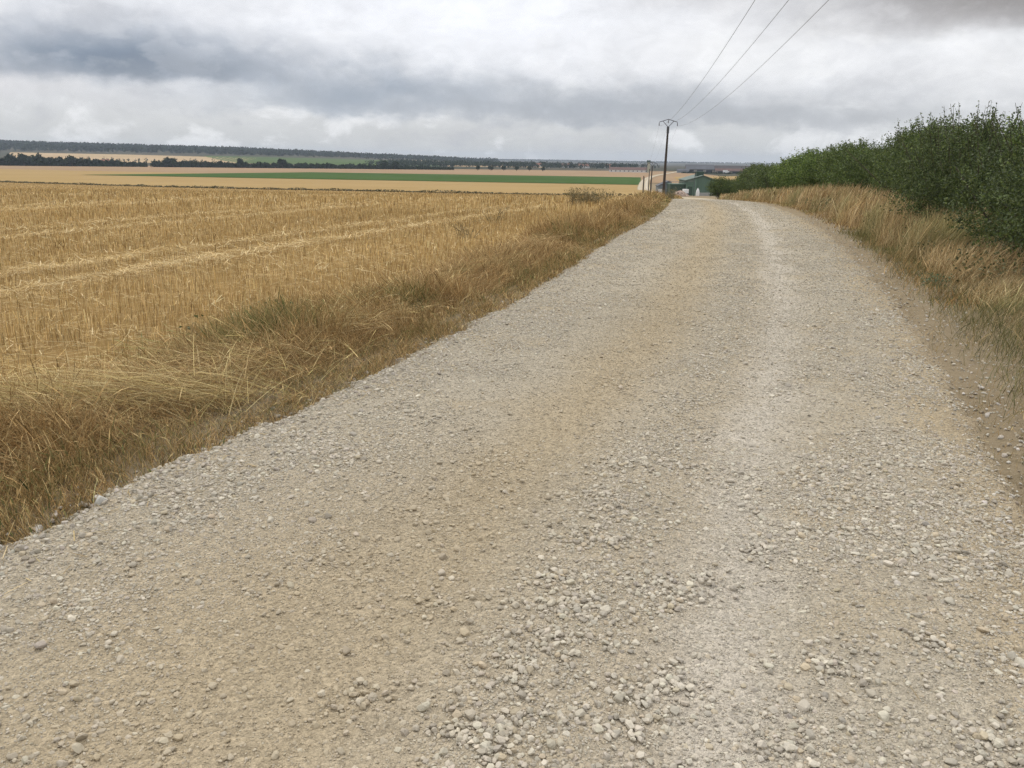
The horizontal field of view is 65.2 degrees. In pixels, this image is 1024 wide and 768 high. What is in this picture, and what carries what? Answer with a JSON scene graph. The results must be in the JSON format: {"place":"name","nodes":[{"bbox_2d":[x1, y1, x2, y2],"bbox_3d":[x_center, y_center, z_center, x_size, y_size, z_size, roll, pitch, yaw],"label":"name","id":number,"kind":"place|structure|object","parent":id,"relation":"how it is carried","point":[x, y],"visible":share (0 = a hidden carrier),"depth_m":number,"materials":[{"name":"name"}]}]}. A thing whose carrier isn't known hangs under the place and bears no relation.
{"place":"outdoors","nodes":[
{"label":"outdoors","id":0,"kind":"place"},
{"bbox_2d":[10,152,251,162],"bbox_3d":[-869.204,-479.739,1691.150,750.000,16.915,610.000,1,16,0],"label":"hill field","id":1,"kind":"structure","parent":0,"point":[150,158],"depth_m":1831.79,"materials":[{"name":"beige plant"}]},
{"bbox_2d":[0,182,629,404],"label":"stubble field","id":2,"kind":"structure","parent":0,"point":[53,355],"depth_m":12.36,"materials":[{"name":"yellow plant"}]},
{"bbox_2d":[178,314,202,341],"bbox_3d":[-2.767,-0.448,6.923,0.231,0.329,0.250,1,16,0],"label":"broadleaf weed","id":3,"kind":"object","parent":2,"relation":"on","point":[187,327],"visible":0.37,"depth_m":6.92,"materials":[{"name":"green plant"}]},
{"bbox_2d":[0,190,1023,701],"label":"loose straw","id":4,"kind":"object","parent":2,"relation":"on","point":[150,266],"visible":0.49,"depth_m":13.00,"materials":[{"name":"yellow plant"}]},
{"bbox_2d":[205,156,431,165],"bbox_3d":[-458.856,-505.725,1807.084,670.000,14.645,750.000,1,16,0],"label":"hill pasture","id":5,"kind":"structure","parent":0,"point":[270,160],"depth_m":1862.60,"materials":[{"name":"green plant"}]},
{"bbox_2d":[0,169,646,195],"bbox_3d":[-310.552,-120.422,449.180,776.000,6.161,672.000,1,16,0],"label":"field","id":6,"kind":"structure","parent":0,"point":[51,176],"depth_m":349.38,"materials":[{"name":"beige plant"}]},
{"bbox_2d":[0,165,716,182],"bbox_3d":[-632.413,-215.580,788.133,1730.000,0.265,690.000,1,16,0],"label":"field","id":7,"kind":"structure","parent":0,"point":[669,178],"depth_m":779.67,"materials":[{"name":"beige plant"}]},
{"bbox_2d":[43,157,54,163],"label":"belt tree","id":8,"kind":"object","parent":7,"relation":"on","point":[49,160],"visible":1,"depth_m":889.12,"materials":[{"name":"plant"}]},
{"bbox_2d":[56,156,63,164],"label":"belt tree","id":9,"kind":"object","parent":7,"relation":"on","point":[59,159],"visible":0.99,"depth_m":894.06,"materials":[{"name":"green plant"}]},
{"bbox_2d":[82,157,90,165],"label":"belt tree","id":10,"kind":"object","parent":7,"relation":"on","point":[86,160],"visible":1,"depth_m":898.80,"materials":[{"name":"green plant"}]},
{"bbox_2d":[153,160,160,165],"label":"belt tree","id":11,"kind":"object","parent":7,"relation":"on","point":[158,162],"visible":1,"depth_m":913.71,"materials":[{"name":"plant"}]},
{"bbox_2d":[188,161,195,166],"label":"belt tree","id":12,"kind":"object","parent":7,"relation":"on","point":[190,163],"visible":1,"depth_m":922.76,"materials":[{"name":"green plant"}]},
{"bbox_2d":[0,162,453,169],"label":"tree line","id":13,"kind":"object","parent":7,"relation":"on","point":[219,166],"visible":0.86,"depth_m":931.64,"materials":[{"name":"green plant"}]},
{"bbox_2d":[99,172,640,184],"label":"green field","id":14,"kind":"structure","parent":0,"point":[476,178],"depth_m":517.94,"materials":[{"name":"green plant"}]},
{"bbox_2d":[0,146,778,175],"bbox_3d":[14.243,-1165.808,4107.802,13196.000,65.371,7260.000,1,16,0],"label":"valley floor","id":15,"kind":"structure","parent":0,"point":[669,167],"depth_m":2140.59,"materials":[{"name":"green plant"}]},
{"bbox_2d":[4,153,15,165],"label":"belt tree","id":16,"kind":"object","parent":15,"relation":"on","point":[9,158],"visible":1,"depth_m":873.14,"materials":[{"name":"green plant"}]},
{"bbox_2d":[17,153,29,165],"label":"belt tree","id":17,"kind":"object","parent":15,"relation":"on","point":[23,158],"visible":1,"depth_m":875.87,"materials":[{"name":"green plant"}]},
{"bbox_2d":[29,152,43,165],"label":"belt tree","id":18,"kind":"object","parent":15,"relation":"on","point":[37,159],"visible":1,"depth_m":878.61,"materials":[{"name":"green plant"}]},
{"bbox_2d":[64,155,78,165],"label":"belt tree","id":19,"kind":"object","parent":15,"relation":"on","point":[72,160],"visible":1,"depth_m":888.10,"materials":[{"name":"green plant"}]},
{"bbox_2d":[161,157,170,166],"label":"belt tree","id":20,"kind":"object","parent":15,"relation":"on","point":[164,161],"visible":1,"depth_m":910.50,"materials":[{"name":"green plant"}]},
{"bbox_2d":[167,158,177,166],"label":"belt tree","id":21,"kind":"object","parent":15,"relation":"on","point":[172,161],"visible":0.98,"depth_m":912.46,"materials":[{"name":"green plant"}]},
{"bbox_2d":[236,158,245,167],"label":"belt tree","id":22,"kind":"object","parent":15,"relation":"on","point":[240,163],"visible":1,"depth_m":928.72,"materials":[{"name":"green plant"}]},
{"bbox_2d":[0,139,498,161],"bbox_3d":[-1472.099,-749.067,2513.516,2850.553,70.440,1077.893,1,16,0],"label":"hill forest","id":23,"kind":"object","parent":15,"relation":"on","point":[22,145],"visible":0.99,"depth_m":2377.67,"materials":[{"name":"plant"}]},
{"bbox_2d":[277,158,286,167],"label":"belt tree","id":24,"kind":"object","parent":15,"relation":"on","point":[282,162],"visible":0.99,"depth_m":939.20,"materials":[{"name":"green plant"}]},
{"bbox_2d":[79,157,520,162],"bbox_3d":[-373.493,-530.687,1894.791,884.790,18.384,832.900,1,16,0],"label":"hedgerow trees","id":25,"kind":"object","parent":15,"relation":"on","point":[128,159],"visible":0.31,"depth_m":1508.74,"materials":[{"name":"green plant"}]},
{"bbox_2d":[379,160,388,168],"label":"belt tree","id":26,"kind":"object","parent":15,"relation":"on","point":[383,164],"visible":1,"depth_m":963.41,"materials":[{"name":"green plant"}]},
{"bbox_2d":[391,161,398,167],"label":"belt tree","id":27,"kind":"object","parent":15,"relation":"on","point":[395,164],"visible":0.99,"depth_m":965.23,"materials":[{"name":"green plant"}]},
{"bbox_2d":[365,159,659,168],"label":"village wood","id":28,"kind":"object","parent":15,"relation":"on","point":[446,163],"visible":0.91,"depth_m":1460.02,"materials":[{"name":"green plant"}]},
{"bbox_2d":[415,160,541,167],"bbox_3d":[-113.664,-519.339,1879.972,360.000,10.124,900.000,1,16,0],"label":"hill cropland","id":29,"kind":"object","parent":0,"point":[481,166],"visible":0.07,"depth_m":1498.57,"materials":[{"name":"plant"}]},
{"bbox_2d":[0,171,1023,767],"bbox_3d":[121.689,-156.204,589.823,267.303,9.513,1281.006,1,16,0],"label":"gravel road","id":30,"kind":"structure","parent":0,"point":[314,751],"depth_m":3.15,"materials":[{"name":"beige gravel"}]},
{"bbox_2d":[35,525,42,531],"bbox_3d":[-2.112,0.647,3.560,0.043,0.040,0.056,1,16,0],"label":"loose stone","id":31,"kind":"object","parent":30,"relation":"on","point":[40,528],"visible":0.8,"depth_m":3.55,"materials":[{"name":"grey stone"}]},
{"bbox_2d":[95,496,107,504],"bbox_3d":[-1.955,0.549,3.793,0.053,0.044,0.054,11,18,32],"label":"loose stone","id":32,"kind":"object","parent":30,"relation":"on","point":[99,499],"visible":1,"depth_m":3.77,"materials":[{"name":"white stone"}]},
{"bbox_2d":[343,645,350,654],"bbox_3d":[-0.563,0.909,2.723,0.027,0.028,0.034,1,16,0],"label":"loose stone","id":33,"kind":"object","parent":30,"relation":"on","point":[346,650],"visible":1,"depth_m":2.71,"materials":[{"name":"beige stone"}]},
{"bbox_2d":[438,569,445,575],"bbox_3d":[-0.282,0.762,3.224,0.030,0.028,0.039,1,16,0],"label":"loose stone","id":34,"kind":"object","parent":30,"relation":"on","point":[441,572],"visible":0.97,"depth_m":3.21,"materials":[{"name":"beige stone"}]},
{"bbox_2d":[439,553,446,559],"bbox_3d":[-0.295,0.726,3.380,0.037,0.029,0.038,11,19,33],"label":"loose stone","id":35,"kind":"object","parent":30,"relation":"on","point":[442,556],"visible":1,"depth_m":3.37,"materials":[{"name":"beige stone"}]},
{"bbox_2d":[0,211,1023,634],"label":"margin stones","id":36,"kind":"object","parent":30,"relation":"on","point":[348,389],"visible":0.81,"depth_m":4.89,"materials":[{"name":"grey stone"}]},
{"bbox_2d":[0,182,1023,543],"bbox_3d":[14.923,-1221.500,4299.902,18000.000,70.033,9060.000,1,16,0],"label":"ground","id":37,"kind":"structure","parent":0,"point":[978,394],"depth_m":6.14,"materials":[{"name":"soil"}]},
{"bbox_2d":[247,293,292,316],"bbox_3d":[-2.339,-0.688,7.701,0.448,0.414,0.709,-6,17,-22],"label":"broadleaf weed","id":38,"kind":"object","parent":37,"relation":"on","point":[271,306],"visible":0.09,"depth_m":7.70,"materials":[{"name":"green plant"}]},
{"bbox_2d":[0,225,583,450],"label":"lodged grass","id":39,"kind":"structure","parent":37,"relation":"on","point":[125,378],"depth_m":5.25,"materials":[{"name":"beige plant"}]},
{"bbox_2d":[0,180,668,195],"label":"ditch weeds","id":40,"kind":"object","parent":37,"relation":"on","point":[392,190],"visible":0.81,"depth_m":224.67,"materials":[{"name":"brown plant"}]},
{"bbox_2d":[0,188,683,577],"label":"dry grass","id":41,"kind":"structure","parent":37,"relation":"on","point":[540,256],"depth_m":6.11,"materials":[{"name":"beige plant"}]},
{"bbox_2d":[445,220,483,238],"bbox_3d":[-1.044,-3.247,16.941,0.708,0.426,0.772,12,19,36],"label":"weed clump","id":42,"kind":"object","parent":37,"relation":"on","point":[464,233],"visible":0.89,"depth_m":16.97,"materials":[{"name":"brown plant"}]},
{"bbox_2d":[476,205,509,222],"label":"weed clump","id":43,"kind":"object","parent":37,"relation":"on","point":[496,214],"visible":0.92,"depth_m":21.08,"materials":[{"name":"brown plant"}]},
{"bbox_2d":[567,186,580,204],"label":"weed clump","id":44,"kind":"object","parent":37,"relation":"on","point":[572,195],"visible":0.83,"depth_m":30.60,"materials":[{"name":"brown plant"}]},
{"bbox_2d":[564,187,614,203],"bbox_3d":[3.074,-7.607,32.139,2.074,0.896,1.999,13,19,37],"label":"weed clump","id":45,"kind":"object","parent":37,"relation":"on","point":[584,198],"visible":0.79,"depth_m":31.99,"materials":[{"name":"brown plant"}]},
{"bbox_2d":[609,167,646,171],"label":"long barn","id":46,"kind":"structure","parent":37,"relation":"on","point":[627,169],"depth_m":970.03,"materials":[{"name":"grey metal"}]},
{"bbox_2d":[498,159,781,163],"bbox_3d":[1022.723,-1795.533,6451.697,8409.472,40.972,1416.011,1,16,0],"label":"ridge wood","id":47,"kind":"object","parent":37,"relation":"on","point":[617,161],"visible":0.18,"depth_m":5967.73,"materials":[{"name":"green plant"}]},
{"bbox_2d":[646,160,650,172],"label":"silo tower","id":48,"kind":"structure","parent":37,"relation":"on","point":[648,168],"depth_m":963.43,"materials":[{"name":"concrete"}]},
{"bbox_2d":[647,162,657,189],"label":"utility pole","id":49,"kind":"object","parent":37,"relation":"on","point":[651,175],"visible":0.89,"depth_m":212.60,"materials":[{"name":"grey wood"}]},
{"bbox_2d":[655,180,671,193],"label":"grey shed","id":50,"kind":"structure","parent":37,"relation":"on","point":[659,186],"depth_m":223.50,"materials":[{"name":"metal"}]},
{"bbox_2d":[659,119,677,193],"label":"utility pole","id":51,"kind":"object","parent":37,"relation":"on","point":[665,166],"visible":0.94,"depth_m":115.19,"materials":[{"name":"brown wood"}]},
{"bbox_2d":[665,0,754,123],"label":"overhead wire","id":52,"kind":"object","parent":51,"relation":"attached to","point":[720,53],"visible":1,"depth_m":35.94,"materials":[{"name":"grey metal"}]},
{"bbox_2d":[680,0,788,118],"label":"overhead wire","id":53,"kind":"object","parent":51,"relation":"attached to","point":[746,51],"visible":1,"depth_m":35.85,"materials":[{"name":"grey metal"}]},
{"bbox_2d":[681,1,827,125],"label":"overhead wire","id":54,"kind":"object","parent":51,"relation":"attached to","point":[774,53],"visible":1,"depth_m":37.15,"materials":[{"name":"grey metal"}]},
{"bbox_2d":[663,187,680,198],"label":"weed clump","id":55,"kind":"object","parent":37,"relation":"on","point":[671,193],"visible":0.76,"depth_m":72.07,"materials":[{"name":"brown plant"}]},
{"bbox_2d":[667,181,685,193],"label":"green shed","id":56,"kind":"structure","parent":37,"relation":"on","point":[670,185],"depth_m":217.52,"materials":[{"name":"metal"}]},
{"bbox_2d":[674,190,688,195],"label":"rubble heap","id":57,"kind":"object","parent":37,"relation":"on","point":[681,193],"visible":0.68,"depth_m":201.41,"materials":[{"name":"stone"}]},
{"bbox_2d":[676,169,688,172],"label":"barn","id":58,"kind":"structure","parent":37,"relation":"on","point":[682,170],"depth_m":980.80,"materials":[{"name":"metal"}]},
{"bbox_2d":[678,171,715,195],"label":"green barn","id":59,"kind":"structure","parent":37,"relation":"on","point":[701,180],"depth_m":215.63,"materials":[{"name":"metal"}]},
{"bbox_2d":[687,186,692,195],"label":"door","id":60,"kind":"structure","parent":59,"relation":"in","point":[690,188],"depth_m":215.88,"materials":[{"name":"green metal"}]},
{"bbox_2d":[685,164,713,172],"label":"dark barn","id":61,"kind":"structure","parent":37,"relation":"on","point":[699,168],"depth_m":1005.00,"materials":[{"name":"metal"}]},
{"bbox_2d":[681,172,739,173],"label":"farmyard hedge","id":62,"kind":"object","parent":37,"relation":"on","point":[714,173],"visible":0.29,"depth_m":937.86,"materials":[{"name":"green plant"}]},
{"bbox_2d":[705,176,736,198],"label":"hedge shrub","id":63,"kind":"object","parent":37,"relation":"on","point":[718,186],"visible":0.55,"depth_m":84.58,"materials":[{"name":"green plant"}]},
{"bbox_2d":[714,168,742,173],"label":"barn","id":64,"kind":"structure","parent":37,"relation":"on","point":[718,170],"depth_m":971.47,"materials":[{"name":"grey metal"}]},
{"bbox_2d":[714,165,750,172],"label":"dark barn","id":65,"kind":"structure","parent":37,"relation":"on","point":[729,167],"depth_m":1009.27,"materials":[{"name":"grey metal"}]},
{"bbox_2d":[730,157,783,191],"bbox_3d":[18.285,-14.793,58.294,4.028,3.378,22.867,3,16,9],"label":"hedge shrub","id":66,"kind":"object","parent":37,"relation":"on","point":[753,176],"visible":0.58,"depth_m":54.99,"materials":[{"name":"green plant"}]},
{"bbox_2d":[766,147,831,189],"bbox_3d":[16.308,-11.523,44.223,3.899,3.042,12.841,4,16,11],"label":"hedge shrub","id":67,"kind":"object","parent":37,"relation":"on","point":[793,169],"visible":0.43,"depth_m":42.24,"materials":[{"name":"green plant"}]},
{"bbox_2d":[804,137,888,191],"bbox_3d":[15.124,-9.261,34.874,4.298,2.966,12.769,5,16,15],"label":"hedge shrub","id":68,"kind":"object","parent":37,"relation":"on","point":[836,165],"visible":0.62,"depth_m":32.69,"materials":[{"name":"green plant"}]},
{"bbox_2d":[719,181,1023,512],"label":"tall dry grass","id":69,"kind":"structure","parent":37,"relation":"on","point":[856,205],"depth_m":12.63,"materials":[{"name":"beige plant"}]},
{"bbox_2d":[792,197,1023,287],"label":"verge weeds","id":70,"kind":"object","parent":37,"relation":"on","point":[981,258],"visible":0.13,"depth_m":11.24,"materials":[{"name":"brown plant"}]},
{"bbox_2d":[845,113,1003,200],"bbox_3d":[12.666,-6.894,25.343,4.291,3.076,11.893,6,16,18],"label":"hedge shrub","id":71,"kind":"object","parent":37,"relation":"on","point":[895,152],"visible":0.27,"depth_m":23.63,"materials":[{"name":"green plant"}]},
{"bbox_2d":[919,272,953,287],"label":"broadleaf weed","id":72,"kind":"object","parent":37,"relation":"on","point":[935,279],"visible":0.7,"depth_m":10.90,"materials":[{"name":"green plant"}]},
{"bbox_2d":[878,100,1023,230],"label":"hedge shrub","id":73,"kind":"object","parent":37,"relation":"on","point":[985,131],"visible":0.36,"depth_m":15.84,"materials":[{"name":"green plant"}]},
{"bbox_2d":[896,103,1023,265],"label":"hedge shrub","id":74,"kind":"object","parent":37,"relation":"on","point":[1007,193],"visible":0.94,"depth_m":12.13,"materials":[{"name":"green plant"}]},
{"bbox_2d":[983,113,1023,244],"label":"hedge shrub","id":75,"kind":"object","parent":37,"relation":"on","point":[1015,139],"visible":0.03,"depth_m":14.96,"materials":[{"name":"green plant"}]},
{"bbox_2d":[0,0,1023,163],"label":"sky","id":76,"kind":"structure","parent":0,"point":[500,79],"materials":[{"name":"grey"}]},
{"bbox_2d":[674,176,738,181],"bbox_3d":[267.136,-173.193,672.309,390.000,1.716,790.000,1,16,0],"label":"stubble","id":77,"kind":"object","parent":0,"point":[732,177],"visible":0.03,"depth_m":678.17,"materials":[{"name":"beige plant"}]}
]}

